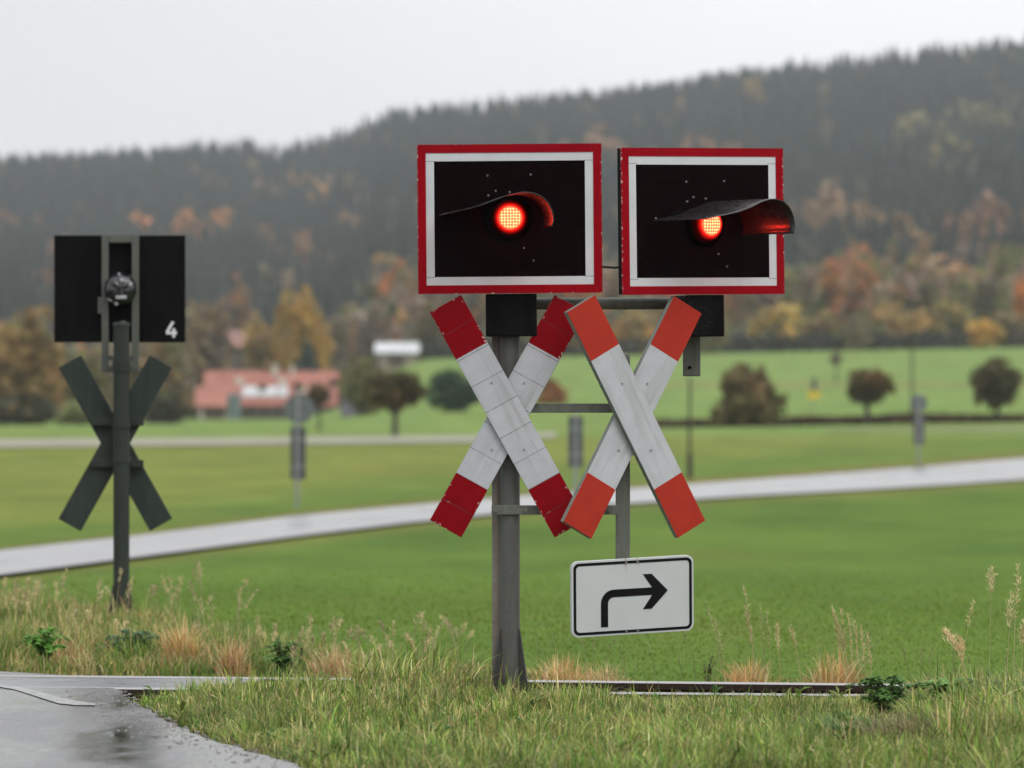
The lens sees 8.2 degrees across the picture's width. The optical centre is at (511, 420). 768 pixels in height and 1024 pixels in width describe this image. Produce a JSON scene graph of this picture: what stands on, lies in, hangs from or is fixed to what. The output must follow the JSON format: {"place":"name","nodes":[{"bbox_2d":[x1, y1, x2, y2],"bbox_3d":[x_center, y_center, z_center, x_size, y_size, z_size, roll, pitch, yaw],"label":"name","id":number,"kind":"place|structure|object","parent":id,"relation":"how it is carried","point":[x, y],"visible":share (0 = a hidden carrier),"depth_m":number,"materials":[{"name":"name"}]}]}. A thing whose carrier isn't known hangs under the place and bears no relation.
{"place":"outdoors","nodes":[
{"label":"outdoors","id":0,"kind":"place"},
{"bbox_2d":[0,671,53,674],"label":"road","id":1,"kind":"structure","parent":0,"point":[10,673],"depth_m":37.39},
{"bbox_2d":[0,687,298,767],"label":"road","id":2,"kind":"structure","parent":0,"point":[36,732],"depth_m":29.75,"materials":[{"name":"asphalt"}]},
{"bbox_2d":[0,684,94,704],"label":"road marking","id":3,"kind":"object","parent":2,"relation":"on","point":[56,699],"visible":1,"depth_m":34.05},
{"bbox_2d":[0,432,555,446],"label":"farm road","id":4,"kind":"structure","parent":0,"point":[189,441],"depth_m":355.53,"materials":[{"name":"asphalt"}]},
{"bbox_2d":[0,578,970,683],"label":"grass","id":5,"kind":"structure","parent":0,"point":[13,656],"depth_m":40.20,"materials":[{"name":"plant"}]},
{"bbox_2d":[2,559,1020,682],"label":"tall grass","id":6,"kind":"structure","parent":0,"point":[274,624],"depth_m":40.59,"materials":[{"name":"plant"}]},
{"bbox_2d":[0,80,1023,733],"bbox_3d":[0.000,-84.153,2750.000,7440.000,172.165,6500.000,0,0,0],"label":"ground","id":7,"kind":"structure","parent":0,"point":[974,530],"depth_m":136.28,"materials":[{"name":"plant"}]},
{"bbox_2d":[13,576,40,614],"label":"seed stalk clump","id":8,"kind":"object","parent":7,"relation":"on","point":[28,592],"visible":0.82,"depth_m":44.50,"materials":[{"name":"beige plant"}]},
{"bbox_2d":[0,390,61,424],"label":"bush","id":9,"kind":"object","parent":7,"relation":"on","point":[20,409],"visible":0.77,"depth_m":559.02,"materials":[{"name":"green plant"}]},
{"bbox_2d":[0,303,67,421],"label":"tree","id":10,"kind":"object","parent":7,"relation":"on","point":[28,349],"visible":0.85,"depth_m":638.23,"materials":[{"name":"brown plant"}]},
{"bbox_2d":[22,626,69,669],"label":"leafy weed","id":11,"kind":"object","parent":7,"relation":"on","point":[44,644],"visible":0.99,"depth_m":39.27,"materials":[{"name":"green plant"}]},
{"bbox_2d":[26,633,106,671],"bbox_3d":[-2.497,1.292,39.611,0.548,0.246,0.585,0,0,0],"label":"dry grass tuft","id":12,"kind":"object","parent":7,"relation":"on","point":[74,653],"visible":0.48,"depth_m":39.57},
{"bbox_2d":[54,400,89,424],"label":"bush","id":13,"kind":"object","parent":7,"relation":"on","point":[71,414],"visible":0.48,"depth_m":569.38,"materials":[{"name":"green plant"}]},
{"bbox_2d":[52,348,112,421],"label":"tree","id":14,"kind":"object","parent":7,"relation":"on","point":[94,365],"visible":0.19,"depth_m":658.84,"materials":[{"name":"brown plant"}]},
{"bbox_2d":[109,322,133,614],"bbox_3d":[-2.556,0.521,46.389,0.145,2.331,0.150,0,0,-39],"label":"signal mast","id":15,"kind":"object","parent":7,"relation":"on","point":[121,423],"visible":0.66,"depth_m":46.35,"materials":[{"name":"metal"}]},
{"bbox_2d":[58,355,171,530],"bbox_3d":[-2.594,0.148,46.494,0.743,1.150,0.078,0,0,0],"label":"crossbuck","id":16,"kind":"object","parent":15,"relation":"attached to","point":[98,413],"visible":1,"depth_m":46.49,"materials":[{"name":"green paint"}]},
{"bbox_2d":[54,235,184,372],"bbox_3d":[-2.572,-0.765,46.561,0.859,0.900,0.228,0,0,0],"label":"flashing signal","id":17,"kind":"object","parent":15,"relation":"attached to","point":[103,284],"visible":1,"depth_m":46.62,"materials":[{"name":"black metal"}]},
{"bbox_2d":[95,628,163,656],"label":"leafy weed","id":18,"kind":"object","parent":7,"relation":"on","point":[126,631],"visible":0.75,"depth_m":40.28,"materials":[{"name":"green plant"}]},
{"bbox_2d":[112,328,194,417],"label":"tree","id":19,"kind":"object","parent":7,"relation":"on","point":[163,352],"visible":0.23,"depth_m":698.73,"materials":[{"name":"brown plant"}]},
{"bbox_2d":[144,385,193,423],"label":"bush","id":20,"kind":"object","parent":7,"relation":"on","point":[168,406],"visible":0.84,"depth_m":599.28,"materials":[{"name":"green plant"}]},
{"bbox_2d":[146,615,225,673],"bbox_3d":[-1.798,1.232,39.410,0.572,0.370,0.553,0,0,-40],"label":"dry grass tuft","id":21,"kind":"object","parent":7,"relation":"on","point":[176,646],"visible":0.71,"depth_m":39.35,"materials":[{"name":"plant"}]},
{"bbox_2d":[182,299,241,385],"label":"tree","id":22,"kind":"object","parent":7,"relation":"on","point":[211,335],"visible":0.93,"depth_m":848.88,"materials":[{"name":"brown plant"}]},
{"bbox_2d":[194,386,233,419],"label":"barn","id":23,"kind":"structure","parent":7,"relation":"on","point":[211,402],"depth_m":750.27,"materials":[{"name":"paint"}]},
{"bbox_2d":[203,407,225,419],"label":"door","id":24,"kind":"structure","parent":23,"relation":"in","point":[209,413],"depth_m":750.00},
{"bbox_2d":[197,634,264,676],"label":"dry grass tuft","id":25,"kind":"object","parent":7,"relation":"on","point":[232,660],"visible":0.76,"depth_m":38.57,"materials":[{"name":"plant"}]},
{"bbox_2d":[211,271,256,349],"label":"tree","id":26,"kind":"object","parent":7,"relation":"on","point":[240,317],"visible":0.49,"depth_m":1019.40,"materials":[{"name":"brown plant"}]},
{"bbox_2d":[226,394,241,419],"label":"silo","id":27,"kind":"object","parent":7,"relation":"on","point":[233,406],"visible":0.81,"depth_m":741.38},
{"bbox_2d":[226,331,265,370],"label":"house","id":28,"kind":"structure","parent":7,"relation":"on","point":[238,363],"depth_m":930.00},
{"bbox_2d":[231,349,239,357],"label":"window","id":29,"kind":"structure","parent":28,"relation":"in","point":[237,351],"depth_m":929.98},
{"bbox_2d":[239,313,296,370],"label":"tree","id":30,"kind":"object","parent":7,"relation":"on","point":[266,350],"visible":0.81,"depth_m":879.04,"materials":[{"name":"brown plant"}]},
{"bbox_2d":[204,364,339,418],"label":"farmhouse","id":31,"kind":"object","parent":7,"relation":"on","point":[269,402],"visible":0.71,"depth_m":762.37,"materials":[{"name":"red tile"}]},
{"bbox_2d":[247,406,256,414],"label":"window","id":32,"kind":"structure","parent":31,"relation":"in","point":[251,410],"depth_m":759.96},
{"bbox_2d":[260,406,269,414],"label":"window","id":33,"kind":"structure","parent":31,"relation":"in","point":[264,410],"depth_m":759.96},
{"bbox_2d":[273,406,282,414],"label":"window","id":34,"kind":"structure","parent":31,"relation":"in","point":[277,410],"depth_m":759.96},
{"bbox_2d":[262,638,300,675],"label":"leafy weed","id":35,"kind":"object","parent":7,"relation":"on","point":[282,658],"visible":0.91,"depth_m":38.68,"materials":[{"name":"green plant"}]},
{"bbox_2d":[284,390,313,507],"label":"road sign","id":36,"kind":"object","parent":7,"relation":"on","point":[298,408],"visible":0.95,"depth_m":146.03,"materials":[{"name":"metal"}]},
{"bbox_2d":[271,285,334,369],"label":"tree","id":37,"kind":"object","parent":7,"relation":"on","point":[304,323],"visible":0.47,"depth_m":899.22,"materials":[{"name":"brown plant"}]},
{"bbox_2d":[293,338,321,370],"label":"conifer","id":38,"kind":"object","parent":7,"relation":"on","point":[306,361],"visible":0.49,"depth_m":859.30,"materials":[{"name":"green plant"}]},
{"bbox_2d":[306,382,330,430],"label":"tree","id":39,"kind":"object","parent":7,"relation":"on","point":[320,395],"visible":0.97,"depth_m":429.76,"materials":[{"name":"brown plant"}]},
{"bbox_2d":[295,643,365,677],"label":"dry grass tuft","id":40,"kind":"object","parent":7,"relation":"on","point":[331,656],"visible":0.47,"depth_m":38.37,"materials":[{"name":"plant"}]},
{"bbox_2d":[323,319,349,370],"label":"tree","id":41,"kind":"object","parent":7,"relation":"on","point":[339,332],"visible":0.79,"depth_m":979.23,"materials":[{"name":"brown plant"}]},
{"bbox_2d":[341,402,377,417],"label":"shed","id":42,"kind":"structure","parent":7,"relation":"on","point":[347,410],"depth_m":600.64,"materials":[{"name":"paint"}]},
{"bbox_2d":[338,356,384,415],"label":"bush","id":43,"kind":"object","parent":7,"relation":"on","point":[355,379],"visible":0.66,"depth_m":589.51,"materials":[{"name":"green plant"}]},
{"bbox_2d":[350,299,390,373],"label":"tree","id":44,"kind":"object","parent":7,"relation":"on","point":[370,334],"visible":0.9,"depth_m":1009.15,"materials":[{"name":"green plant"}]},
{"bbox_2d":[360,369,427,435],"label":"tree","id":45,"kind":"object","parent":7,"relation":"on","point":[394,393],"visible":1,"depth_m":397.45,"materials":[{"name":"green plant"}]},
{"bbox_2d":[374,343,419,372],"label":"hall","id":46,"kind":"structure","parent":7,"relation":"on","point":[392,356],"depth_m":985.00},
{"bbox_2d":[389,354,404,367],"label":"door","id":47,"kind":"structure","parent":46,"relation":"in","point":[395,360],"depth_m":984.90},
{"bbox_2d":[375,681,475,705],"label":"grass clump","id":48,"kind":"object","parent":7,"relation":"on","point":[429,695],"visible":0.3,"depth_m":32.52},
{"bbox_2d":[405,618,447,664],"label":"seed stalk clump","id":49,"kind":"object","parent":7,"relation":"on","point":[412,641],"visible":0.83,"depth_m":38.60,"materials":[{"name":"beige plant"}]},
{"bbox_2d":[407,296,447,358],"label":"tree","id":50,"kind":"object","parent":7,"relation":"on","point":[426,331],"visible":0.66,"depth_m":1008.87,"materials":[{"name":"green plant"}]},
{"bbox_2d":[423,367,479,411],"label":"bush","id":51,"kind":"object","parent":7,"relation":"on","point":[449,390],"visible":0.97,"depth_m":559.44,"materials":[{"name":"green plant"}]},
{"bbox_2d":[0,35,1023,352],"bbox_3d":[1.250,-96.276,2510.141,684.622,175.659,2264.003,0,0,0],"label":"forest","id":52,"kind":"object","parent":7,"relation":"on","point":[320,219],"visible":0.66,"depth_m":2462.26,"materials":[{"name":"plant"}]},
{"bbox_2d":[0,232,1023,418],"bbox_3d":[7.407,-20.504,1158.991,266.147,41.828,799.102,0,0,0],"label":"woodland","id":53,"kind":"object","parent":7,"relation":"on","point":[871,282],"visible":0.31,"depth_m":1076.18,"materials":[{"name":"brown plant"}]},
{"bbox_2d":[484,320,539,342],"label":"tree","id":54,"kind":"object","parent":7,"relation":"on","point":[524,338],"visible":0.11,"depth_m":1014.18,"materials":[{"name":"brown plant"}]},
{"bbox_2d":[0,458,1023,574],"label":"lane","id":55,"kind":"structure","parent":7,"relation":"on","point":[15,560],"depth_m":131.09,"materials":[{"name":"asphalt"}]},
{"bbox_2d":[536,378,571,402],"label":"tree","id":56,"kind":"object","parent":7,"relation":"on","point":[553,392],"visible":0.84,"depth_m":599.13,"materials":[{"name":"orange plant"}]},
{"bbox_2d":[526,647,600,680],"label":"dry grass tuft","id":57,"kind":"object","parent":7,"relation":"on","point":[567,675],"visible":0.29,"depth_m":37.08,"materials":[{"name":"plant"}]},
{"bbox_2d":[568,414,582,491],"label":"road sign","id":58,"kind":"object","parent":7,"relation":"on","point":[575,441],"visible":0.92,"depth_m":150.03,"materials":[{"name":"metal"}]},
{"bbox_2d":[568,334,584,355],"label":"tree","id":59,"kind":"object","parent":7,"relation":"on","point":[571,343],"visible":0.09,"depth_m":1002.42,"materials":[{"name":"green plant"}]},
{"bbox_2d":[491,298,700,694],"bbox_3d":[0.427,0.586,33.662,1.075,2.341,0.282,0,0,-12],"label":"signal mast","id":60,"kind":"object","parent":7,"relation":"on","point":[507,509],"visible":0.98,"depth_m":33.57,"materials":[{"name":"metal"}]},
{"bbox_2d":[430,295,573,536],"bbox_3d":[-0.019,-0.021,33.520,0.736,1.143,0.065,0,0,1],"label":"crossbuck","id":61,"kind":"object","parent":60,"relation":"attached to","point":[508,405],"visible":1,"depth_m":33.50,"materials":[{"name":"white paint"}]},
{"bbox_2d":[417,143,602,336],"bbox_3d":[-0.010,-0.850,33.357,0.868,0.904,0.566,0,0,0],"label":"flashing signal","id":62,"kind":"object","parent":60,"relation":"attached to","point":[493,219],"visible":1,"depth_m":33.48,"materials":[{"name":"black metal"}]},
{"bbox_2d":[570,555,693,637],"bbox_3d":[0.565,0.828,33.569,0.626,0.361,0.044,-3,7,-22],"label":"arrow sign","id":63,"kind":"object","parent":60,"relation":"attached to","point":[627,596],"visible":1,"depth_m":33.55,"materials":[{"name":"white metal"}]},
{"bbox_2d":[561,295,704,538],"bbox_3d":[0.567,-0.017,33.497,0.736,1.143,0.093,0,0,-27],"label":"crossbuck","id":64,"kind":"object","parent":60,"relation":"attached to","point":[633,427],"visible":1,"depth_m":33.46,"materials":[{"name":"white paint"}]},
{"bbox_2d":[617,148,794,336],"bbox_3d":[0.961,-0.844,33.551,0.872,0.893,0.567,-1,0,-27],"label":"flashing signal","id":65,"kind":"object","parent":60,"relation":"attached to","point":[693,223],"visible":1,"depth_m":33.63,"materials":[{"name":"black metal"}]},
{"bbox_2d":[577,660,633,680],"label":"dry grass tuft","id":66,"kind":"object","parent":7,"relation":"on","point":[605,678],"visible":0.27,"depth_m":37.00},
{"bbox_2d":[561,707,678,727],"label":"grass clump","id":67,"kind":"object","parent":7,"relation":"on","point":[616,717],"visible":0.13,"depth_m":30.65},
{"bbox_2d":[611,309,657,353],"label":"tree","id":68,"kind":"object","parent":7,"relation":"on","point":[638,325],"visible":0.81,"depth_m":1008.26,"materials":[{"name":"brown plant"}]},
{"bbox_2d":[687,376,692,478],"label":"pole","id":69,"kind":"object","parent":7,"relation":"on","point":[689,465],"visible":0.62,"depth_m":202.68,"materials":[{"name":"grey metal"}]},
{"bbox_2d":[703,656,714,681],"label":"weed","id":70,"kind":"object","parent":7,"relation":"on","point":[709,670],"visible":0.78,"depth_m":37.11,"materials":[{"name":"green plant"}]},
{"bbox_2d":[705,601,724,681],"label":"seed stalk clump","id":71,"kind":"object","parent":7,"relation":"on","point":[719,640],"visible":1,"depth_m":37.00,"materials":[{"name":"beige plant"}]},
{"bbox_2d":[701,314,732,352],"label":"tree","id":72,"kind":"object","parent":7,"relation":"on","point":[706,344],"visible":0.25,"depth_m":1002.16,"materials":[{"name":"green plant"}]},
{"bbox_2d":[706,361,787,426],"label":"bush","id":73,"kind":"object","parent":7,"relation":"on","point":[751,400],"visible":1,"depth_m":429.36,"materials":[{"name":"brown plant"}]},
{"bbox_2d":[708,654,793,682],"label":"dry grass tuft","id":74,"kind":"object","parent":7,"relation":"on","point":[734,677],"visible":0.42,"depth_m":36.85,"materials":[{"name":"plant"}]},
{"bbox_2d":[742,585,800,682],"bbox_3d":[1.352,1.157,37.001,0.312,0.605,0.052,0,0,0],"label":"seed stalk clump","id":75,"kind":"object","parent":7,"relation":"on","point":[768,635],"visible":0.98,"depth_m":37.00,"materials":[{"name":"beige plant"}]},
{"bbox_2d":[746,298,803,351],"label":"tree","id":76,"kind":"object","parent":7,"relation":"on","point":[776,322],"visible":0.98,"depth_m":1007.91,"materials":[{"name":"brown plant"}]},
{"bbox_2d":[808,377,820,409],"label":"marker post","id":77,"kind":"object","parent":7,"relation":"on","point":[813,394],"visible":0.94,"depth_m":527.33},
{"bbox_2d":[800,309,845,350],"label":"tree","id":78,"kind":"object","parent":7,"relation":"on","point":[823,321],"visible":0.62,"depth_m":1015.30,"materials":[{"name":"brown plant"}]},
{"bbox_2d":[787,647,876,682],"bbox_3d":[1.680,1.311,36.959,0.558,0.318,0.689,0,0,0],"label":"dry grass tuft","id":79,"kind":"object","parent":7,"relation":"on","point":[827,677],"visible":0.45,"depth_m":36.85,"materials":[{"name":"plant"}]},
{"bbox_2d":[828,352,843,381],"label":"tree","id":80,"kind":"object","parent":7,"relation":"on","point":[835,359],"visible":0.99,"depth_m":719.92,"materials":[{"name":"green plant"}]},
{"bbox_2d":[656,412,1023,427],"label":"hedge","id":81,"kind":"object","parent":7,"relation":"on","point":[892,418],"visible":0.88,"depth_m":432.29,"materials":[{"name":"green plant"}]},
{"bbox_2d":[828,710,866,722],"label":"leafy weed","id":82,"kind":"object","parent":7,"relation":"on","point":[848,712],"visible":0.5,"depth_m":30.56,"materials":[{"name":"green plant"}]},
{"bbox_2d":[788,707,910,739],"bbox_3d":[1.371,1.296,30.158,0.718,0.187,0.977,0,0,6],"label":"grass clump","id":83,"kind":"object","parent":7,"relation":"on","point":[832,723],"visible":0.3,"depth_m":30.14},
{"bbox_2d":[831,604,872,681],"bbox_3d":[1.767,1.206,37.000,0.228,0.508,0.046,0,0,0],"label":"seed stalk clump","id":84,"kind":"object","parent":7,"relation":"on","point":[840,633],"visible":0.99,"depth_m":37.00,"materials":[{"name":"beige plant"}]},
{"bbox_2d":[831,308,876,350],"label":"tree","id":85,"kind":"object","parent":7,"relation":"on","point":[862,329],"visible":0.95,"depth_m":1003.49,"materials":[{"name":"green plant"}]},
{"bbox_2d":[846,366,896,424],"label":"tree","id":86,"kind":"object","parent":7,"relation":"on","point":[867,386],"visible":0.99,"depth_m":431.54,"materials":[{"name":"brown plant"}]},
{"bbox_2d":[845,674,928,717],"bbox_3d":[1.669,1.253,31.786,0.297,0.242,0.307,0,0,36],"label":"bramble","id":87,"kind":"object","parent":7,"relation":"on","point":[886,696],"visible":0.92,"depth_m":31.76,"materials":[{"name":"green plant"}]},
{"bbox_2d":[872,298,931,349],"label":"tree","id":88,"kind":"object","parent":7,"relation":"on","point":[892,320],"visible":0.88,"depth_m":1009.01,"materials":[{"name":"brown plant"}]},
{"bbox_2d":[910,315,913,412],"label":"pole","id":89,"kind":"object","parent":7,"relation":"on","point":[911,410],"visible":0.66,"depth_m":489.47,"materials":[{"name":"grey metal"}]},
{"bbox_2d":[910,394,926,465],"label":"road sign","id":90,"kind":"object","parent":7,"relation":"on","point":[918,403],"visible":0.94,"depth_m":240.03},
{"bbox_2d":[826,699,1019,740],"bbox_3d":[1.748,1.267,29.416,1.082,0.247,1.084,0,0,39],"label":"grass clump","id":91,"kind":"object","parent":7,"relation":"on","point":[898,726],"visible":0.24,"depth_m":29.37,"materials":[{"name":"plant"}]},
{"bbox_2d":[903,676,976,708],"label":"bramble","id":92,"kind":"object","parent":7,"relation":"on","point":[941,683],"visible":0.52,"depth_m":31.87,"materials":[{"name":"green plant"}]},
{"bbox_2d":[921,300,971,347],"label":"tree","id":93,"kind":"object","parent":7,"relation":"on","point":[954,319],"visible":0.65,"depth_m":1015.63,"materials":[{"name":"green plant"}]},
{"bbox_2d":[885,664,1023,697],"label":"grass clump","id":94,"kind":"object","parent":7,"relation":"on","point":[991,682],"visible":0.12,"depth_m":32.63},
{"bbox_2d":[942,600,974,678],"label":"seed stalk clump","id":95,"kind":"object","parent":7,"relation":"on","point":[959,637],"visible":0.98,"depth_m":34.00,"materials":[{"name":"beige plant"}]},
{"bbox_2d":[964,318,1006,347],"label":"tree","id":96,"kind":"object","parent":7,"relation":"on","point":[985,330],"visible":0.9,"depth_m":1002.99,"materials":[{"name":"orange plant"}]},
{"bbox_2d":[984,565,997,677],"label":"seed stalk clump","id":97,"kind":"object","parent":7,"relation":"on","point":[991,581],"visible":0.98,"depth_m":33.40,"materials":[{"name":"beige plant"}]},
{"bbox_2d":[968,356,1023,422],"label":"tree","id":98,"kind":"object","parent":7,"relation":"on","point":[995,382],"visible":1,"depth_m":431.35,"materials":[{"name":"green plant"}]},
{"bbox_2d":[990,311,1023,346],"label":"tree","id":99,"kind":"object","parent":7,"relation":"on","point":[1011,321],"visible":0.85,"depth_m":1008.32,"materials":[{"name":"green plant"}]},
{"bbox_2d":[1004,564,1023,686],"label":"seed stalk clump","id":100,"kind":"object","parent":7,"relation":"on","point":[1012,595],"visible":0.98,"depth_m":33.20,"materials":[{"name":"beige plant"}]},
{"bbox_2d":[1012,279,1023,318],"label":"tree","id":101,"kind":"object","parent":7,"relation":"on","point":[1018,301],"visible":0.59,"depth_m":1088.57,"materials":[{"name":"orange plant"}]},
{"bbox_2d":[0,566,1023,683],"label":"meadow grass","id":102,"kind":"structure","parent":0,"point":[280,619],"depth_m":51.51,"materials":[{"name":"plant"}]},
{"bbox_2d":[0,0,1023,162],"label":"sky","id":103,"kind":"structure","parent":0,"point":[76,75],"materials":[{"name":"white"}]},
{"bbox_2d":[128,622,1023,767],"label":"grass","id":104,"kind":"structure","parent":0,"point":[768,739],"depth_m":29.92,"materials":[{"name":"plant"}]},
{"bbox_2d":[827,427,1023,430],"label":"gravel path","id":105,"kind":"structure","parent":0,"point":[949,429],"depth_m":395.96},
{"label":"ballast bed","id":106,"kind":"structure","parent":0,"visible":0},
{"bbox_2d":[0,677,254,687],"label":"crossing panel","id":107,"kind":"object","parent":106,"relation":"on","point":[81,682],"visible":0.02,"depth_m":36.24,"materials":[{"name":"concrete"}]},
{"bbox_2d":[17,686,868,702],"bbox_3d":[0.000,1.405,34.950,18.554,0.149,0.125,0,0,14],"label":"rail","id":108,"kind":"object","parent":106,"relation":"on","point":[133,691],"depth_m":34.79,"materials":[{"name":"grey"}]},
{"bbox_2d":[0,675,922,694],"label":"rail","id":109,"kind":"object","parent":106,"relation":"on","point":[727,687],"depth_m":36.17,"materials":[{"name":"grey"}]},
{"bbox_2d":[546,690,856,693],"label":"gravel","id":110,"kind":"structure","parent":106,"relation":"on","point":[710,692],"depth_m":36.12,"materials":[{"name":"gravel"}]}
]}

